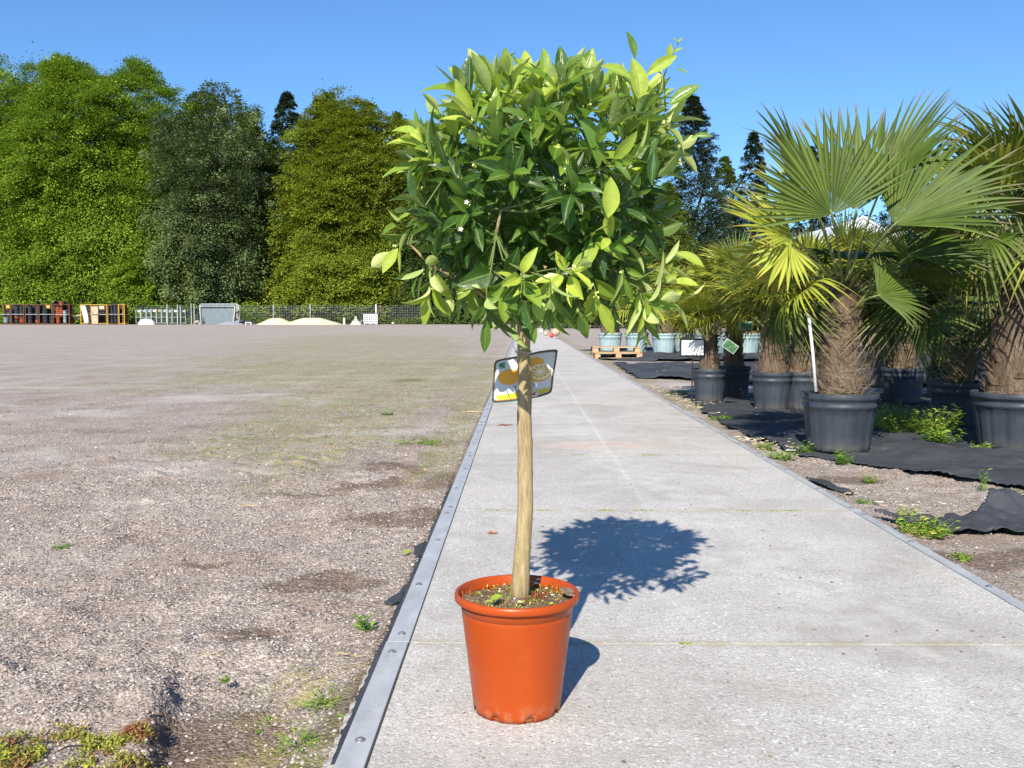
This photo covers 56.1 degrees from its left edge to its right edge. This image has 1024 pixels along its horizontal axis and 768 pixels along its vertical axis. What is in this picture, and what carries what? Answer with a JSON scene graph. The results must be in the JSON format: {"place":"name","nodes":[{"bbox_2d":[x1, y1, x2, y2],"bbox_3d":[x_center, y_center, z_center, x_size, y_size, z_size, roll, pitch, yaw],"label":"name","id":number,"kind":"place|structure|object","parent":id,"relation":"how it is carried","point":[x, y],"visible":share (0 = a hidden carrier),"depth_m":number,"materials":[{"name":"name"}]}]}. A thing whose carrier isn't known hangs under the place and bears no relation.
{"place":"outdoors","nodes":[
{"label":"outdoors","id":0,"kind":"place"},
{"bbox_2d":[0,324,1023,767],"bbox_3d":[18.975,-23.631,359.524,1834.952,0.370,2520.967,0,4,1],"label":"ground","id":1,"kind":"structure","parent":0,"point":[76,358],"depth_m":5.66,"materials":[{"name":"gravel"}]},
{"bbox_2d":[0,304,14,324],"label":"storage cage","id":2,"kind":"object","parent":1,"relation":"on","point":[5,310],"visible":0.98,"depth_m":116.46,"materials":[{"name":"metal"}]},
{"bbox_2d":[11,304,27,324],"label":"storage cage","id":3,"kind":"object","parent":1,"relation":"on","point":[23,314],"visible":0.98,"depth_m":115.44,"materials":[{"name":"metal"}]},
{"bbox_2d":[25,304,42,324],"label":"storage cage","id":4,"kind":"object","parent":1,"relation":"on","point":[41,312],"visible":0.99,"depth_m":116.41,"materials":[{"name":"metal"}]},
{"bbox_2d":[38,304,55,324],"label":"storage cage","id":5,"kind":"object","parent":1,"relation":"on","point":[50,309],"visible":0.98,"depth_m":115.41,"materials":[{"name":"metal"}]},
{"bbox_2d":[53,304,73,324],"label":"storage cage","id":6,"kind":"object","parent":1,"relation":"on","point":[69,314],"visible":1,"depth_m":115.80,"materials":[{"name":"metal"}]},
{"bbox_2d":[0,718,167,767],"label":"ground cover","id":7,"kind":"object","parent":1,"relation":"on","point":[7,756],"visible":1,"depth_m":2.26,"materials":[{"name":"green plant"}]},
{"bbox_2d":[80,304,94,324],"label":"storage cage","id":8,"kind":"object","parent":1,"relation":"on","point":[88,307],"visible":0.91,"depth_m":116.35,"materials":[{"name":"yellow paint"}]},
{"bbox_2d":[91,304,110,324],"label":"storage cage","id":9,"kind":"object","parent":1,"relation":"on","point":[102,314],"visible":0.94,"depth_m":116.33,"materials":[{"name":"yellow paint"}]},
{"bbox_2d":[108,304,121,324],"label":"storage cage","id":10,"kind":"object","parent":1,"relation":"on","point":[120,309],"visible":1,"depth_m":115.32,"materials":[{"name":"metal"}]},
{"bbox_2d":[118,304,128,324],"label":"storage cage","id":11,"kind":"object","parent":1,"relation":"on","point":[125,315],"visible":1,"depth_m":115.81,"materials":[{"name":"yellow paint"}]},
{"bbox_2d":[0,299,275,323],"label":"undergrowth","id":12,"kind":"object","parent":1,"relation":"on","point":[77,321],"visible":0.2,"depth_m":120.17,"materials":[{"name":"green plant"}]},
{"bbox_2d":[130,92,274,323],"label":"pine tree","id":13,"kind":"object","parent":1,"relation":"on","point":[182,198],"visible":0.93,"depth_m":118.81,"materials":[{"name":"green plant"}]},
{"bbox_2d":[199,304,239,323],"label":"frame","id":14,"kind":"object","parent":1,"relation":"on","point":[202,313],"visible":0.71,"depth_m":116.83,"materials":[{"name":"grey metal"}]},
{"bbox_2d":[179,109,285,314],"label":"pine tree","id":15,"kind":"object","parent":1,"relation":"on","point":[247,249],"visible":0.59,"depth_m":121.98,"materials":[{"name":"green plant"}]},
{"bbox_2d":[256,318,288,324],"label":"gravel heap","id":16,"kind":"object","parent":1,"relation":"on","point":[275,321],"visible":0.89,"depth_m":114.30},
{"bbox_2d":[271,725,326,753],"bbox_3d":[-0.515,0.860,2.305,0.136,0.017,0.144,-3,5,-40],"label":"weed plant","id":17,"kind":"object","parent":1,"relation":"on","point":[305,735],"visible":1,"depth_m":2.32,"materials":[{"name":"green plant"}]},
{"bbox_2d":[128,304,487,323],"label":"wire fence","id":18,"kind":"object","parent":1,"relation":"on","point":[286,307],"visible":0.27,"depth_m":118.90,"materials":[{"name":"grey metal"}]},
{"bbox_2d":[281,318,343,324],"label":"gravel heap","id":19,"kind":"object","parent":1,"relation":"on","point":[311,321],"visible":1,"depth_m":112.45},
{"bbox_2d":[290,683,347,712],"bbox_3d":[-0.493,0.840,2.561,0.182,0.021,0.189,0,4,1],"label":"weed plant","id":20,"kind":"object","parent":1,"relation":"on","point":[321,702],"visible":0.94,"depth_m":2.55,"materials":[{"name":"green plant"}]},
{"bbox_2d":[322,666,370,767],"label":"kerb haunch","id":21,"kind":"object","parent":1,"relation":"on","point":[332,751],"visible":0.52,"depth_m":2.31,"materials":[{"name":"concrete"}]},
{"bbox_2d":[350,614,375,630],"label":"weed plant","id":22,"kind":"object","parent":1,"relation":"on","point":[363,626],"visible":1,"depth_m":3.09,"materials":[{"name":"green plant"}]},
{"bbox_2d":[363,314,378,324],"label":"grid tank","id":23,"kind":"object","parent":1,"relation":"on","point":[371,319],"visible":1,"depth_m":114.39,"materials":[{"name":"white plastic"}]},
{"bbox_2d":[330,484,452,764],"bbox_3d":[-0.383,0.737,3.899,0.028,0.046,3.570,0,4,1],"label":"fabric edge","id":24,"kind":"object","parent":1,"relation":"on","point":[358,700],"visible":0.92,"depth_m":2.80,"materials":[{"name":"black fabric"}]},
{"bbox_2d":[384,582,407,604],"bbox_3d":[-0.385,0.769,3.518,0.073,0.026,0.342,1,4,13],"label":"fabric scrap","id":25,"kind":"object","parent":1,"relation":"on","point":[395,598],"visible":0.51,"depth_m":3.42,"materials":[{"name":"black fabric"}]},
{"bbox_2d":[243,313,574,323],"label":"undergrowth","id":26,"kind":"object","parent":1,"relation":"on","point":[390,322],"visible":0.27,"depth_m":118.30,"materials":[{"name":"green plant"}]},
{"bbox_2d":[389,436,444,444],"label":"weed plant","id":27,"kind":"object","parent":1,"relation":"on","point":[422,441],"visible":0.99,"depth_m":7.82,"materials":[{"name":"green plant"}]},
{"bbox_2d":[413,541,425,558],"bbox_3d":[-0.380,0.725,4.167,0.096,0.025,0.288,0,4,1],"label":"fabric scrap","id":28,"kind":"object","parent":1,"relation":"on","point":[418,550],"visible":0.48,"depth_m":4.15,"materials":[{"name":"black fabric"}]},
{"bbox_2d":[333,340,514,767],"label":"kerb strip","id":29,"kind":"object","parent":1,"relation":"on","point":[356,750],"visible":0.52,"depth_m":2.88,"materials":[{"name":"metal"}]},
{"bbox_2d":[538,263,725,328],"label":"woodland","id":30,"kind":"object","parent":1,"relation":"on","point":[562,323],"depth_m":81.14,"materials":[{"name":"green plant"}]},
{"bbox_2d":[640,180,707,326],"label":"spruce tree","id":31,"kind":"object","parent":1,"relation":"on","point":[674,238],"visible":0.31,"depth_m":83.47,"materials":[{"name":"green plant"}]},
{"bbox_2d":[656,93,734,312],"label":"spruce tree","id":32,"kind":"object","parent":1,"relation":"on","point":[694,108],"visible":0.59,"depth_m":85.08,"materials":[{"name":"green plant"}]},
{"bbox_2d":[673,261,725,352],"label":"potted palm","id":33,"kind":"object","parent":1,"relation":"on","point":[721,350],"visible":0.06,"depth_m":26.82,"materials":[{"name":"plant"}]},
{"bbox_2d":[698,155,746,260],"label":"spruce tree","id":34,"kind":"object","parent":1,"relation":"on","point":[728,178],"visible":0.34,"depth_m":89.81,"materials":[{"name":"green plant"}]},
{"bbox_2d":[589,346,870,360],"bbox_3d":[8.065,-0.954,28.274,11.682,0.076,11.360,0,4,1],"label":"fabric sheet","id":35,"kind":"object","parent":1,"relation":"on","point":[648,355],"visible":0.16,"depth_m":24.60,"materials":[{"name":"black fabric"}]},
{"bbox_2d":[581,277,644,350],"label":"potted palm","id":36,"kind":"object","parent":35,"relation":"on","point":[609,339],"visible":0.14,"depth_m":28.38,"materials":[{"name":"plastic"}]},
{"bbox_2d":[592,352,641,358],"bbox_3d":[2.684,-0.741,24.629,1.200,0.143,0.820,0,4,-1],"label":"pallet","id":37,"kind":"object","parent":35,"relation":"on","point":[598,355],"visible":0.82,"depth_m":24.22,"materials":[{"name":"brown wood"}]},
{"bbox_2d":[592,346,639,352],"bbox_3d":[2.675,-0.893,24.699,1.200,0.143,0.820,0,4,4],"label":"pallet","id":38,"kind":"object","parent":37,"relation":"on","point":[615,349],"visible":1,"depth_m":24.32,"materials":[{"name":"brown wood"}]},
{"bbox_2d":[617,263,670,351],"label":"potted palm","id":39,"kind":"object","parent":35,"relation":"on","point":[631,338],"visible":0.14,"depth_m":28.26,"materials":[{"name":"plant"}]},
{"bbox_2d":[618,260,689,352],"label":"potted palm","id":40,"kind":"object","parent":35,"relation":"on","point":[665,343],"visible":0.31,"depth_m":27.35,"materials":[{"name":"plant"}]},
{"bbox_2d":[654,263,706,351],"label":"potted palm","id":41,"kind":"object","parent":35,"relation":"on","point":[677,345],"visible":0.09,"depth_m":28.44,"materials":[{"name":"plant"}]},
{"bbox_2d":[716,276,759,352],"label":"potted palm","id":42,"kind":"object","parent":35,"relation":"on","point":[749,347],"visible":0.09,"depth_m":27.33,"materials":[{"name":"plastic"}]},
{"bbox_2d":[726,131,770,252],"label":"spruce tree","id":43,"kind":"object","parent":1,"relation":"on","point":[754,138],"visible":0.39,"depth_m":87.83,"materials":[{"name":"green plant"}]},
{"bbox_2d":[753,442,777,450],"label":"weed plant","id":44,"kind":"object","parent":1,"relation":"on","point":[765,447],"visible":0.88,"depth_m":7.44,"materials":[{"name":"green plant"}]},
{"bbox_2d":[764,450,798,460],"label":"weed plant","id":45,"kind":"object","parent":1,"relation":"on","point":[784,457],"visible":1,"depth_m":6.88,"materials":[{"name":"green plant"}]},
{"bbox_2d":[540,326,1023,611],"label":"kerb strip","id":46,"kind":"object","parent":1,"relation":"on","point":[1001,594],"visible":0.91,"depth_m":4.58,"materials":[{"name":"metal"}]},
{"bbox_2d":[615,366,956,508],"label":"wood chips","id":47,"kind":"object","parent":1,"relation":"on","point":[698,407],"visible":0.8,"depth_m":7.83,"materials":[{"name":"brown wood"}]},
{"bbox_2d":[612,361,977,386],"bbox_3d":[5.947,-0.237,17.856,7.701,0.074,7.251,0,4,1],"label":"fabric sheet","id":48,"kind":"object","parent":1,"relation":"on","point":[656,369],"visible":0.14,"depth_m":18.50,"materials":[{"name":"black fabric"}]},
{"bbox_2d":[813,207,902,369],"bbox_3d":[5.285,-1.389,14.937,1.811,2.746,2.113,1,4,17],"label":"potted palm","id":49,"kind":"object","parent":48,"relation":"on","point":[841,229],"visible":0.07,"depth_m":14.59,"materials":[{"name":"green plant"}]},
{"bbox_2d":[958,295,986,370],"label":"potted palm","id":50,"kind":"object","parent":48,"relation":"on","point":[980,361],"visible":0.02,"depth_m":17.99,"materials":[{"name":"plant"}]},
{"bbox_2d":[589,188,1001,323],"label":"woodland","id":51,"kind":"object","parent":1,"relation":"on","point":[646,250],"visible":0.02,"depth_m":106.40,"materials":[{"name":"green plant"}]},
{"bbox_2d":[790,145,836,235],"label":"spruce tree","id":52,"kind":"object","parent":1,"relation":"on","point":[813,224],"visible":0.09,"depth_m":97.27,"materials":[{"name":"green plant"}]},
{"bbox_2d":[806,477,854,494],"bbox_3d":[1.900,0.607,5.750,0.132,0.034,0.460,-1,4,-8],"label":"fabric scrap","id":53,"kind":"object","parent":1,"relation":"on","point":[828,484],"visible":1,"depth_m":5.68,"materials":[{"name":"black fabric"}]},
{"bbox_2d":[833,449,854,464],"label":"weed plant","id":54,"kind":"object","parent":1,"relation":"on","point":[840,460],"visible":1,"depth_m":6.70,"materials":[{"name":"green plant"}]},
{"bbox_2d":[687,391,1023,485],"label":"fabric sheet","id":55,"kind":"object","parent":1,"relation":"on","point":[907,450],"visible":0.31,"depth_m":7.35,"materials":[{"name":"black fabric"}]},
{"bbox_2d":[680,338,705,400],"bbox_3d":[2.164,-0.169,11.524,0.304,0.757,0.018,0,4,1],"label":"sign","id":56,"kind":"object","parent":55,"relation":"on","point":[687,349],"visible":1,"depth_m":11.50,"materials":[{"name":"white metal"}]},
{"bbox_2d":[658,274,762,402],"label":"potted palm","id":57,"kind":"object","parent":55,"relation":"on","point":[709,374],"visible":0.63,"depth_m":11.45,"materials":[{"name":"green plant"}]},
{"bbox_2d":[662,230,792,396],"bbox_3d":[2.853,-0.903,12.035,1.926,2.170,1.981,0,4,1],"label":"potted palm","id":58,"kind":"object","parent":55,"relation":"on","point":[737,378],"visible":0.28,"depth_m":12.04,"materials":[{"name":"green plant"}]},
{"bbox_2d":[691,244,859,409],"bbox_3d":[2.900,-0.615,10.600,1.893,1.791,1.681,0,4,1],"label":"potted palm","id":59,"kind":"object","parent":55,"relation":"on","point":[771,390],"visible":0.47,"depth_m":10.43,"materials":[{"name":"green plant"}]},
{"bbox_2d":[721,333,738,353],"bbox_3d":[2.380,-0.439,10.492,0.193,0.230,0.057,0,4,1],"label":"plant label","id":60,"kind":"object","parent":59,"relation":"hanging from","point":[730,346],"visible":1,"depth_m":10.47,"materials":[{"name":"green plastic"}]},
{"bbox_2d":[792,440,812,451],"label":"weed plant","id":61,"kind":"object","parent":55,"relation":"on","point":[807,449],"visible":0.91,"depth_m":7.23,"materials":[{"name":"green plant"}]},
{"bbox_2d":[729,226,892,409],"bbox_3d":[3.263,-0.747,10.523,1.897,2.065,1.986,0,4,1],"label":"potted palm","id":62,"kind":"object","parent":55,"relation":"on","point":[798,386],"visible":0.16,"depth_m":10.47,"materials":[{"name":"green plant"}]},
{"bbox_2d":[739,314,752,329],"bbox_3d":[2.592,-0.695,10.673,0.168,0.187,0.057,0,4,1],"label":"plant label","id":63,"kind":"object","parent":62,"relation":"hanging from","point":[747,325],"visible":0.96,"depth_m":10.65,"materials":[{"name":"green plastic"}]},
{"bbox_2d":[712,87,1023,452],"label":"potted palm","id":64,"kind":"object","parent":55,"relation":"on","point":[839,406],"visible":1,"depth_m":6.82,"materials":[{"name":"green plant"}]},
{"bbox_2d":[874,399,919,427],"bbox_3d":[3.434,0.287,8.650,0.524,0.277,0.475,0,4,1],"label":"weed plant","id":65,"kind":"object","parent":55,"relation":"on","point":[896,414],"visible":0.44,"depth_m":8.62,"materials":[{"name":"green plant"}]},
{"bbox_2d":[874,401,964,433],"bbox_3d":[3.436,0.313,8.273,0.852,0.273,0.820,0,4,1],"label":"weed plant","id":66,"kind":"object","parent":55,"relation":"on","point":[919,426],"visible":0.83,"depth_m":8.19,"materials":[{"name":"green plant"}]},
{"bbox_2d":[859,258,980,403],"bbox_3d":[4.659,-0.688,11.403,1.620,1.827,1.805,0,4,1],"label":"potted palm","id":67,"kind":"object","parent":55,"relation":"on","point":[903,386],"visible":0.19,"depth_m":11.31,"materials":[{"name":"green plant"}]},
{"bbox_2d":[882,232,998,397],"bbox_3d":[5.487,-0.920,12.039,1.784,2.205,1.818,0,4,1],"label":"potted palm","id":68,"kind":"object","parent":55,"relation":"on","point":[936,370],"visible":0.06,"depth_m":12.12,"materials":[{"name":"plant"}]},
{"bbox_2d":[914,426,966,443],"bbox_3d":[3.470,0.417,7.750,0.427,0.152,0.365,-2,4,-29],"label":"weed plant","id":69,"kind":"object","parent":55,"relation":"on","point":[938,435],"visible":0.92,"depth_m":7.75,"materials":[{"name":"green plant"}]},
{"bbox_2d":[868,215,1017,426],"bbox_3d":[4.234,-0.666,8.936,1.989,2.119,1.951,1,4,18],"label":"potted palm","id":70,"kind":"object","parent":55,"relation":"on","point":[957,383],"visible":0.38,"depth_m":8.75,"materials":[{"name":"green plant"}]},
{"bbox_2d":[874,94,1023,448],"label":"potted palm","id":71,"kind":"object","parent":55,"relation":"on","point":[997,401],"visible":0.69,"depth_m":7.21,"materials":[{"name":"green plant"}]},
{"bbox_2d":[946,404,965,433],"bbox_3d":[3.767,0.314,8.173,0.178,0.270,0.202,0,4,1],"label":"weed plant","id":72,"kind":"object","parent":55,"relation":"on","point":[957,421],"visible":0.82,"depth_m":8.15,"materials":[{"name":"green plant"}]},
{"bbox_2d":[940,211,1023,380],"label":"potted palm","id":73,"kind":"object","parent":55,"relation":"on","point":[982,370],"visible":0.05,"depth_m":11.34,"materials":[{"name":"green plant"}]},
{"bbox_2d":[724,216,1002,274],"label":"greenhouse","id":74,"kind":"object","parent":1,"relation":"on","point":[864,218],"visible":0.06,"depth_m":62.28,"materials":[{"name":"white glass"}]},
{"bbox_2d":[842,229,912,386],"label":"potted palm","id":75,"kind":"object","parent":1,"relation":"on","point":[877,377],"visible":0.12,"depth_m":14.07,"materials":[{"name":"green plant"}]},
{"bbox_2d":[878,166,919,229],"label":"spruce tree","id":76,"kind":"object","parent":1,"relation":"on","point":[883,217],"visible":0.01,"depth_m":101.04,"materials":[{"name":"green plant"}]},
{"bbox_2d":[896,506,919,521],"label":"weed plant","id":77,"kind":"object","parent":1,"relation":"on","point":[902,514],"visible":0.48,"depth_m":4.81,"materials":[{"name":"green plant"}]},
{"bbox_2d":[891,512,960,538],"bbox_3d":[1.943,0.672,4.506,0.310,0.091,0.274,0,4,1],"label":"weed plant","id":78,"kind":"object","parent":1,"relation":"on","point":[924,528],"visible":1,"depth_m":4.50,"materials":[{"name":"green plant"}]},
{"bbox_2d":[874,488,1023,532],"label":"fabric sheet","id":79,"kind":"object","parent":1,"relation":"on","point":[1001,508],"visible":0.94,"depth_m":4.70,"materials":[{"name":"black fabric"}]},
{"bbox_2d":[946,551,974,561],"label":"weed plant","id":80,"kind":"object","parent":1,"relation":"on","point":[962,557],"visible":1,"depth_m":4.04,"materials":[{"name":"green plant"}]},
{"bbox_2d":[0,0,1023,261],"label":"sky","id":81,"kind":"structure","parent":0,"point":[801,57],"materials":[{"name":"blue"}]},
{"bbox_2d":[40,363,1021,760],"bbox_3d":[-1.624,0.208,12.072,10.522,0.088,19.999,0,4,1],"label":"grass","id":82,"kind":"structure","parent":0,"point":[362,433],"depth_m":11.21,"materials":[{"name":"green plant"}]},
{"bbox_2d":[367,327,1023,767],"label":"path","id":83,"kind":"structure","parent":0,"point":[601,441],"depth_m":3.09,"materials":[{"name":"concrete"}]},
{"bbox_2d":[371,31,712,724],"bbox_3d":[0.067,-0.006,2.320,0.773,1.644,0.770,0,4,1],"label":"potted citrus tree","id":84,"kind":"object","parent":83,"relation":"on","point":[569,206],"visible":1,"depth_m":2.16,"materials":[{"name":"green plant"}]},
{"bbox_2d":[492,341,557,402],"bbox_3d":[0.032,-0.030,2.368,0.165,0.160,0.076,0,4,1],"label":"plant label","id":85,"kind":"object","parent":84,"relation":"attached to","point":[506,378],"visible":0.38,"depth_m":2.40,"materials":[{"name":"plastic"}]},
{"bbox_2d":[463,454,801,644],"bbox_3d":[0.659,0.637,4.944,1.593,0.007,4.099,0,4,-7],"label":"moss","id":86,"kind":"object","parent":83,"relation":"on","point":[689,643],"visible":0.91,"depth_m":4.87,"materials":[{"name":"green plant"}]},
{"bbox_2d":[395,395,1005,766],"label":"grit","id":87,"kind":"object","parent":83,"relation":"on","point":[769,755],"visible":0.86,"depth_m":3.01,"materials":[{"name":"grey gravel"}]},
{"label":"forest floor","id":88,"kind":"structure","parent":0,"visible":0},
{"bbox_2d":[0,53,73,310],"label":"beech tree","id":89,"kind":"object","parent":88,"relation":"on","point":[4,76],"visible":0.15,"depth_m":124.26,"materials":[{"name":"green plant"}]},
{"bbox_2d":[0,92,121,298],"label":"dark tree","id":90,"kind":"object","parent":88,"relation":"on","point":[62,181],"visible":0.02,"depth_m":129.95,"materials":[{"name":"green plant"}]},
{"bbox_2d":[0,41,202,323],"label":"beech tree","id":91,"kind":"object","parent":88,"relation":"on","point":[58,74],"visible":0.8,"depth_m":121.47,"materials":[{"name":"green plant"}]},
{"bbox_2d":[7,53,251,319],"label":"beech tree","id":92,"kind":"object","parent":88,"relation":"on","point":[132,80],"visible":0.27,"depth_m":124.59,"materials":[{"name":"green plant"}]},
{"bbox_2d":[98,236,176,323],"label":"young beech","id":93,"kind":"object","parent":88,"relation":"on","point":[124,265],"visible":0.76,"depth_m":119.77,"materials":[{"name":"green plant"}]},
{"bbox_2d":[79,94,198,280],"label":"dark tree","id":94,"kind":"object","parent":88,"relation":"on","point":[130,174],"visible":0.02,"depth_m":132.33,"materials":[{"name":"green plant"}]},
{"bbox_2d":[157,209,216,323],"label":"spruce tree","id":95,"kind":"object","parent":88,"relation":"on","point":[179,279],"visible":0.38,"depth_m":120.19,"materials":[{"name":"green plant"}]},
{"bbox_2d":[145,77,274,319],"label":"mixed tree","id":96,"kind":"object","parent":88,"relation":"on","point":[199,97],"visible":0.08,"depth_m":128.02,"materials":[{"name":"green plant"}]},
{"bbox_2d":[216,103,294,322],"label":"mixed tree","id":97,"kind":"object","parent":88,"relation":"on","point":[273,171],"visible":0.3,"depth_m":128.17,"materials":[{"name":"green plant"}]},
{"bbox_2d":[42,274,491,322],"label":"woodland","id":98,"kind":"object","parent":88,"relation":"on","point":[367,312],"visible":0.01,"depth_m":129.39,"materials":[{"name":"green plant"}]},
{"bbox_2d":[242,91,305,313],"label":"spruce tree","id":99,"kind":"object","parent":88,"relation":"on","point":[286,101],"visible":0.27,"depth_m":133.65,"materials":[{"name":"green plant"}]},
{"bbox_2d":[246,178,341,320],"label":"dark tree","id":100,"kind":"object","parent":88,"relation":"on","point":[293,315],"visible":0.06,"depth_m":129.58,"materials":[{"name":"green plant"}]},
{"bbox_2d":[241,79,424,322],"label":"hornbeam tree","id":101,"kind":"object","parent":88,"relation":"on","point":[340,132],"visible":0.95,"depth_m":122.48,"materials":[{"name":"green plant"}]},
{"bbox_2d":[289,143,406,322],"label":"dark tree","id":102,"kind":"object","parent":88,"relation":"on","point":[339,262],"visible":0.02,"depth_m":129.97,"materials":[{"name":"green plant"}]},
{"bbox_2d":[37,110,661,318],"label":"woodland","id":103,"kind":"object","parent":88,"relation":"on","point":[464,138],"depth_m":138.44,"materials":[{"name":"green plant"}]},
{"bbox_2d":[341,110,441,319],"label":"hornbeam tree","id":104,"kind":"object","parent":88,"relation":"on","point":[400,121],"visible":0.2,"depth_m":124.10,"materials":[{"name":"green plant"}]},
{"bbox_2d":[373,111,414,318],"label":"spruce tree","id":105,"kind":"object","parent":88,"relation":"on","point":[400,190],"visible":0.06,"depth_m":131.24,"materials":[{"name":"green plant"}]},
{"bbox_2d":[383,192,510,323],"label":"mixed tree","id":106,"kind":"object","parent":88,"relation":"on","point":[440,316],"visible":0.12,"depth_m":120.17,"materials":[{"name":"green plant"}]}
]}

